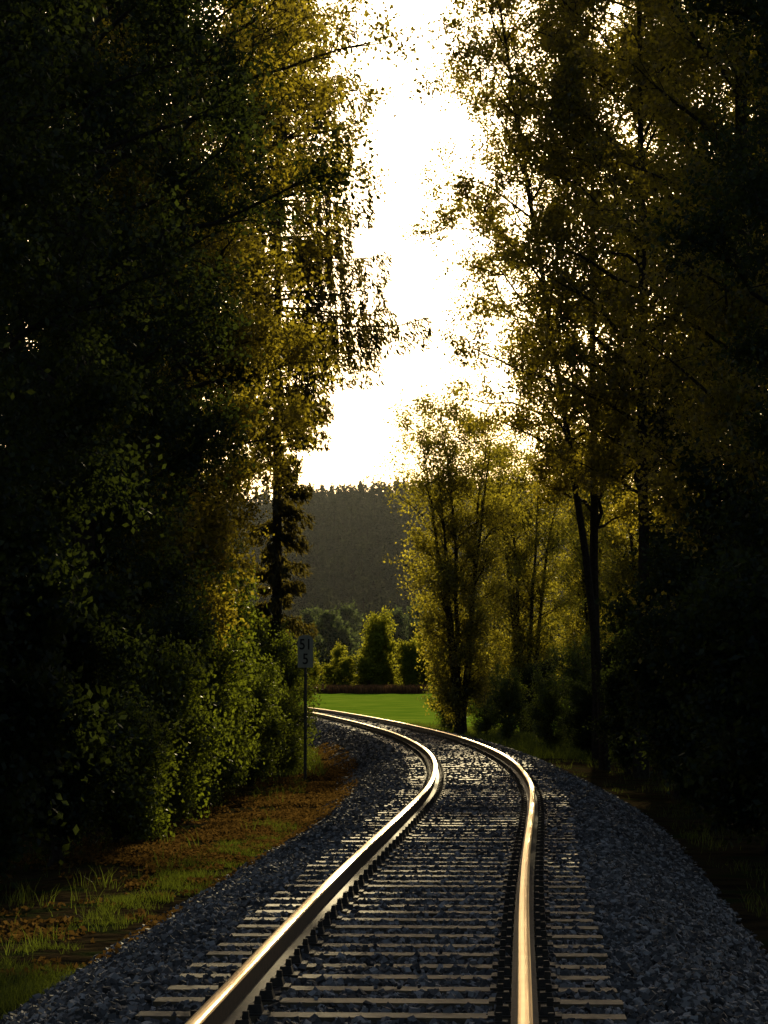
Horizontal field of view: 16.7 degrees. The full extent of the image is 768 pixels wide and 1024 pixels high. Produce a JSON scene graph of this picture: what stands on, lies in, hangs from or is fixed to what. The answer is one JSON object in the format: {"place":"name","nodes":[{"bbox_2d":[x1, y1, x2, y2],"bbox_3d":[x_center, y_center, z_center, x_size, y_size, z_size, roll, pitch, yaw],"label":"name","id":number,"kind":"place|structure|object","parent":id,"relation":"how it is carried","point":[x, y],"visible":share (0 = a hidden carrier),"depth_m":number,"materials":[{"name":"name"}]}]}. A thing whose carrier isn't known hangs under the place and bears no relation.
{"place":"outdoors","nodes":[
{"label":"outdoors","id":0,"kind":"place"},
{"bbox_2d":[3,0,752,510],"label":"sky","id":1,"kind":"structure","parent":0,"point":[407,138],"materials":[{"name":"white"}]},
{"bbox_2d":[0,515,767,1019],"bbox_3d":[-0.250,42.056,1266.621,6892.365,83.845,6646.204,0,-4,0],"label":"ground","id":2,"kind":"structure","parent":0,"point":[732,885],"depth_m":31.81,"materials":[{"name":"green plant"}]},
{"bbox_2d":[0,471,127,890],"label":"bush","id":3,"kind":"object","parent":2,"relation":"on","point":[38,713],"visible":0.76,"depth_m":28.56,"materials":[{"name":"green plant"}]},
{"bbox_2d":[0,0,133,746],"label":"alder tree","id":4,"kind":"object","parent":2,"relation":"on","point":[36,22],"visible":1,"depth_m":26.70,"materials":[{"name":"green plant"}]},
{"bbox_2d":[2,74,142,539],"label":"alder tree","id":5,"kind":"object","parent":2,"relation":"on","point":[34,345],"depth_m":66.57,"materials":[{"name":"green plant"}]},
{"bbox_2d":[2,560,162,865],"bbox_3d":[-4.125,2.508,32.760,2.514,3.972,2.299,-1,-4,13],"label":"bush","id":6,"kind":"object","parent":2,"relation":"on","point":[76,810],"visible":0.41,"depth_m":32.74,"materials":[{"name":"green plant"}]},
{"bbox_2d":[4,479,162,852],"bbox_3d":[-5.129,2.206,35.701,3.951,5.251,3.612,-1,-4,11],"label":"bush","id":7,"kind":"object","parent":2,"relation":"on","point":[107,596],"visible":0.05,"depth_m":36.15,"materials":[{"name":"green plant"}]},
{"bbox_2d":[0,0,194,603],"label":"alder tree","id":8,"kind":"object","parent":2,"relation":"on","point":[101,563],"visible":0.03,"depth_m":51.48,"materials":[{"name":"green plant"}]},
{"bbox_2d":[1,60,206,544],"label":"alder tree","id":9,"kind":"object","parent":2,"relation":"on","point":[41,328],"depth_m":75.67,"materials":[{"name":"green plant"}]},
{"bbox_2d":[73,563,171,825],"bbox_3d":[-5.181,2.788,42.111,3.591,4.776,3.284,1,-4,-9],"label":"bush","id":10,"kind":"object","parent":2,"relation":"on","point":[138,655],"visible":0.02,"depth_m":41.70,"materials":[{"name":"green plant"}]},
{"bbox_2d":[70,681,199,844],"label":"bush","id":11,"kind":"object","parent":2,"relation":"on","point":[133,813],"visible":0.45,"depth_m":37.58,"materials":[{"name":"green plant"}]},
{"bbox_2d":[1,0,292,600],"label":"alder tree","id":12,"kind":"object","parent":2,"relation":"on","point":[237,372],"visible":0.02,"depth_m":62.56,"materials":[{"name":"green plant"}]},
{"bbox_2d":[0,0,296,680],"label":"alder tree","id":13,"kind":"object","parent":2,"relation":"on","point":[94,474],"visible":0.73,"depth_m":31.94,"materials":[{"name":"green plant"}]},
{"bbox_2d":[103,588,220,798],"bbox_3d":[-4.482,3.435,47.954,2.956,4.209,3.232,1,-4,-17],"label":"bush","id":14,"kind":"object","parent":2,"relation":"on","point":[173,628],"visible":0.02,"depth_m":47.87,"materials":[{"name":"green plant"}]},
{"bbox_2d":[101,505,250,670],"bbox_3d":[-4.924,3.041,59.748,3.951,6.526,3.612,2,-4,-33],"label":"bush","id":15,"kind":"object","parent":2,"relation":"on","point":[193,585],"depth_m":59.38,"materials":[{"name":"green plant"}]},
{"bbox_2d":[0,741,357,979],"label":"leaf litter","id":16,"kind":"object","parent":2,"relation":"on","point":[231,828],"visible":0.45,"depth_m":36.58,"materials":[{"name":"brown plant"}]},
{"bbox_2d":[103,628,254,823],"bbox_3d":[-3.890,3.756,43.894,2.860,3.808,3.076,3,-5,-42],"label":"bush","id":17,"kind":"object","parent":2,"relation":"on","point":[179,676],"visible":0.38,"depth_m":43.58,"materials":[{"name":"green plant"}]},
{"bbox_2d":[0,0,381,829],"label":"alder tree","id":18,"kind":"object","parent":2,"relation":"on","point":[194,430],"visible":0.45,"depth_m":41.62,"materials":[{"name":"green plant"}]},
{"bbox_2d":[169,720,226,808],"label":"bush","id":19,"kind":"object","parent":2,"relation":"on","point":[208,788],"visible":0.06,"depth_m":46.55,"materials":[{"name":"green plant"}]},
{"bbox_2d":[143,578,280,805],"bbox_3d":[-3.532,3.511,49.907,3.214,4.558,2.960,0,-4,5],"label":"bush","id":20,"kind":"object","parent":2,"relation":"on","point":[225,670],"visible":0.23,"depth_m":49.78,"materials":[{"name":"green plant"}]},
{"bbox_2d":[36,0,396,640],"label":"alder tree","id":21,"kind":"object","parent":2,"relation":"on","point":[318,249],"visible":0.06,"depth_m":65.96,"materials":[{"name":"green plant"}]},
{"bbox_2d":[2,0,433,672],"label":"alder tree","id":22,"kind":"object","parent":2,"relation":"on","point":[216,526],"visible":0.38,"depth_m":51.68,"materials":[{"name":"green plant"}]},
{"bbox_2d":[204,498,254,553],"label":"alder tree","id":23,"kind":"object","parent":2,"relation":"on","point":[240,541],"depth_m":111.62,"materials":[{"name":"green plant"}]},
{"bbox_2d":[199,681,270,801],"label":"bush","id":24,"kind":"object","parent":2,"relation":"on","point":[228,782],"visible":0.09,"depth_m":51.75,"materials":[{"name":"green plant"}]},
{"bbox_2d":[198,554,284,773],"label":"bush","id":25,"kind":"object","parent":2,"relation":"on","point":[245,616],"visible":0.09,"depth_m":60.62,"materials":[{"name":"green plant"}]},
{"bbox_2d":[230,590,290,660],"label":"bush","id":26,"kind":"object","parent":2,"relation":"on","point":[273,627],"visible":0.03,"depth_m":74.78,"materials":[{"name":"green plant"}]},
{"bbox_2d":[222,652,302,788],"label":"bush","id":27,"kind":"object","parent":2,"relation":"on","point":[273,725],"visible":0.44,"depth_m":56.51,"materials":[{"name":"green plant"}]},
{"bbox_2d":[257,681,321,773],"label":"bush","id":28,"kind":"object","parent":2,"relation":"on","point":[286,705],"visible":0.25,"depth_m":62.49,"materials":[{"name":"green plant"}]},
{"bbox_2d":[249,613,333,755],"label":"bush","id":29,"kind":"object","parent":2,"relation":"on","point":[282,652],"visible":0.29,"depth_m":71.67,"materials":[{"name":"green plant"}]},
{"bbox_2d":[167,0,432,661],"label":"spruce tree","id":30,"kind":"object","parent":2,"relation":"on","point":[283,509],"visible":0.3,"depth_m":76.04,"materials":[{"name":"green plant"}]},
{"bbox_2d":[298,635,312,779],"bbox_3d":[-1.770,4.555,58.821,0.350,3.580,0.087,0,-4,0],"label":"kilometre sign","id":31,"kind":"object","parent":2,"relation":"on","point":[305,652],"visible":1,"depth_m":58.86,"materials":[{"name":"metal"}]},
{"bbox_2d":[327,638,348,683],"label":"distant birch tree","id":32,"kind":"object","parent":2,"relation":"on","point":[339,651],"visible":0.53,"depth_m":536.02,"materials":[{"name":"green plant"}]},
{"bbox_2d":[354,616,384,683],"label":"distant birch tree","id":33,"kind":"object","parent":2,"relation":"on","point":[363,651],"visible":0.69,"depth_m":532.61,"materials":[{"name":"green plant"}]},
{"bbox_2d":[361,605,399,685],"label":"distant birch tree","id":34,"kind":"object","parent":2,"relation":"on","point":[384,639],"visible":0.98,"depth_m":530.43,"materials":[{"name":"green plant"}]},
{"bbox_2d":[0,714,767,1023],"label":"gravel stones","id":35,"kind":"object","parent":2,"relation":"on","point":[679,944],"visible":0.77,"depth_m":19.73,"materials":[{"name":"grey gravel"}]},
{"bbox_2d":[0,720,767,1018],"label":"verge grass","id":36,"kind":"structure","parent":2,"relation":"on","point":[12,993],"depth_m":28.93,"materials":[{"name":"green plant"}]},
{"bbox_2d":[211,476,603,656],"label":"distant forest","id":37,"kind":"object","parent":2,"relation":"on","point":[359,511],"visible":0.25,"depth_m":957.30,"materials":[{"name":"green plant"}]},
{"bbox_2d":[401,635,422,684],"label":"distant birch tree","id":38,"kind":"object","parent":2,"relation":"on","point":[414,663],"visible":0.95,"depth_m":528.53,"materials":[{"name":"green plant"}]},
{"bbox_2d":[411,627,438,681],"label":"distant birch tree","id":39,"kind":"object","parent":2,"relation":"on","point":[419,638],"visible":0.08,"depth_m":538.33,"materials":[{"name":"green plant"}]},
{"bbox_2d":[246,598,605,683],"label":"distant woodland","id":40,"kind":"object","parent":2,"relation":"on","point":[342,629],"visible":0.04,"depth_m":672.49,"materials":[{"name":"green plant"}]},
{"bbox_2d":[290,683,564,693],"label":"reed bed","id":41,"kind":"object","parent":2,"relation":"on","point":[377,689],"visible":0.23,"depth_m":507.75,"materials":[{"name":"green plant"}]},
{"bbox_2d":[285,638,574,686],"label":"distant bushes","id":42,"kind":"object","parent":2,"relation":"on","point":[344,671],"visible":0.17,"depth_m":527.71,"materials":[{"name":"green plant"}]},
{"bbox_2d":[417,672,471,730],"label":"bush","id":43,"kind":"object","parent":2,"relation":"on","point":[444,725],"visible":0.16,"depth_m":107.45,"materials":[{"name":"green plant"}]},
{"bbox_2d":[366,379,542,734],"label":"willow tree","id":44,"kind":"object","parent":2,"relation":"on","point":[453,687],"visible":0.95,"depth_m":100.53,"materials":[{"name":"green plant"}]},
{"bbox_2d":[467,656,506,735],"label":"bush","id":45,"kind":"object","parent":2,"relation":"on","point":[484,725],"visible":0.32,"depth_m":103.39,"materials":[{"name":"green plant"}]},
{"bbox_2d":[475,665,531,740],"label":"bush","id":46,"kind":"object","parent":2,"relation":"on","point":[508,696],"visible":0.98,"depth_m":94.45,"materials":[{"name":"green plant"}]},
{"bbox_2d":[461,427,587,732],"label":"willow tree","id":47,"kind":"object","parent":2,"relation":"on","point":[528,645],"visible":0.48,"depth_m":115.43,"materials":[{"name":"green plant"}]},
{"bbox_2d":[415,0,657,770],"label":"birch tree","id":48,"kind":"object","parent":2,"relation":"on","point":[464,185],"visible":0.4,"depth_m":66.20,"materials":[{"name":"green plant"}]},
{"bbox_2d":[517,656,559,732],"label":"bush","id":49,"kind":"object","parent":2,"relation":"on","point":[526,673],"visible":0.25,"depth_m":109.34,"materials":[{"name":"green plant"}]},
{"bbox_2d":[520,663,576,748],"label":"bush","id":50,"kind":"object","parent":2,"relation":"on","point":[548,704],"visible":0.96,"depth_m":85.56,"materials":[{"name":"green plant"}]},
{"bbox_2d":[398,0,733,760],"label":"birch tree","id":51,"kind":"object","parent":2,"relation":"on","point":[518,422],"visible":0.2,"depth_m":76.04,"materials":[{"name":"green plant"}]},
{"bbox_2d":[530,631,602,741],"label":"bush","id":52,"kind":"object","parent":2,"relation":"on","point":[579,670],"visible":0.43,"depth_m":94.37,"materials":[{"name":"green plant"}]},
{"bbox_2d":[533,437,628,684],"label":"willow tree","id":53,"kind":"object","parent":2,"relation":"on","point":[572,577],"visible":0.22,"depth_m":121.07,"materials":[{"name":"green plant"}]},
{"bbox_2d":[402,0,767,778],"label":"birch tree","id":54,"kind":"object","parent":2,"relation":"on","point":[570,398],"visible":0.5,"depth_m":61.77,"materials":[{"name":"green plant"}]},
{"bbox_2d":[558,676,613,754],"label":"bush","id":55,"kind":"object","parent":2,"relation":"on","point":[582,698],"visible":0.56,"depth_m":77.58,"materials":[{"name":"green plant"}]},
{"bbox_2d":[586,633,624,740],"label":"bush","id":56,"kind":"object","parent":2,"relation":"on","point":[604,654],"visible":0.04,"depth_m":84.36,"materials":[{"name":"green plant"}]},
{"bbox_2d":[582,657,649,773],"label":"bush","id":57,"kind":"object","parent":2,"relation":"on","point":[611,708],"visible":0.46,"depth_m":63.47,"materials":[{"name":"green plant"}]},
{"bbox_2d":[604,620,663,772],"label":"bush","id":58,"kind":"object","parent":2,"relation":"on","point":[619,657],"depth_m":67.44,"materials":[{"name":"green plant"}]},
{"bbox_2d":[577,421,697,649],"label":"willow tree","id":59,"kind":"object","parent":2,"relation":"on","point":[624,572],"visible":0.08,"depth_m":107.76,"materials":[{"name":"green plant"}]},
{"bbox_2d":[583,534,717,798],"bbox_3d":[5.657,2.960,50.124,3.591,5.187,3.284,-1,-4,8],"label":"bush","id":60,"kind":"object","parent":2,"relation":"on","point":[643,682],"visible":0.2,"depth_m":49.77,"materials":[{"name":"green plant"}]},
{"bbox_2d":[535,0,767,531],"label":"birch tree","id":61,"kind":"object","parent":2,"relation":"on","point":[614,28],"visible":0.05,"depth_m":72.48,"materials":[{"name":"green plant"}]},
{"bbox_2d":[557,0,767,788],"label":"alder tree","id":62,"kind":"object","parent":2,"relation":"on","point":[721,313],"visible":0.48,"depth_m":48.11,"materials":[{"name":"green plant"}]},
{"bbox_2d":[610,319,720,582],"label":"alder tree","id":63,"kind":"object","parent":2,"relation":"on","point":[656,488],"depth_m":95.91,"materials":[{"name":"green plant"}]},
{"bbox_2d":[616,506,722,726],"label":"bush","id":64,"kind":"object","parent":2,"relation":"on","point":[656,532],"depth_m":62.09,"materials":[{"name":"green plant"}]},
{"bbox_2d":[608,541,766,830],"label":"bush","id":65,"kind":"object","parent":2,"relation":"on","point":[668,739],"visible":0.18,"depth_m":39.78,"materials":[{"name":"green plant"}]},
{"bbox_2d":[622,0,767,706],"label":"alder tree","id":66,"kind":"object","parent":2,"relation":"on","point":[755,201],"visible":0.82,"depth_m":36.35,"materials":[{"name":"green plant"}]},
{"bbox_2d":[632,1,767,572],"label":"alder tree","id":67,"kind":"object","parent":2,"relation":"on","point":[664,436],"visible":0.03,"depth_m":59.86,"materials":[{"name":"green plant"}]},
{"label":"ballast bed","id":68,"kind":"object","parent":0,"visible":0},
{"bbox_2d":[135,707,626,1023],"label":"railway track","id":69,"kind":"structure","parent":68,"relation":"on","point":[524,988],"depth_m":17.63,"materials":[{"name":"metal"}]}
]}

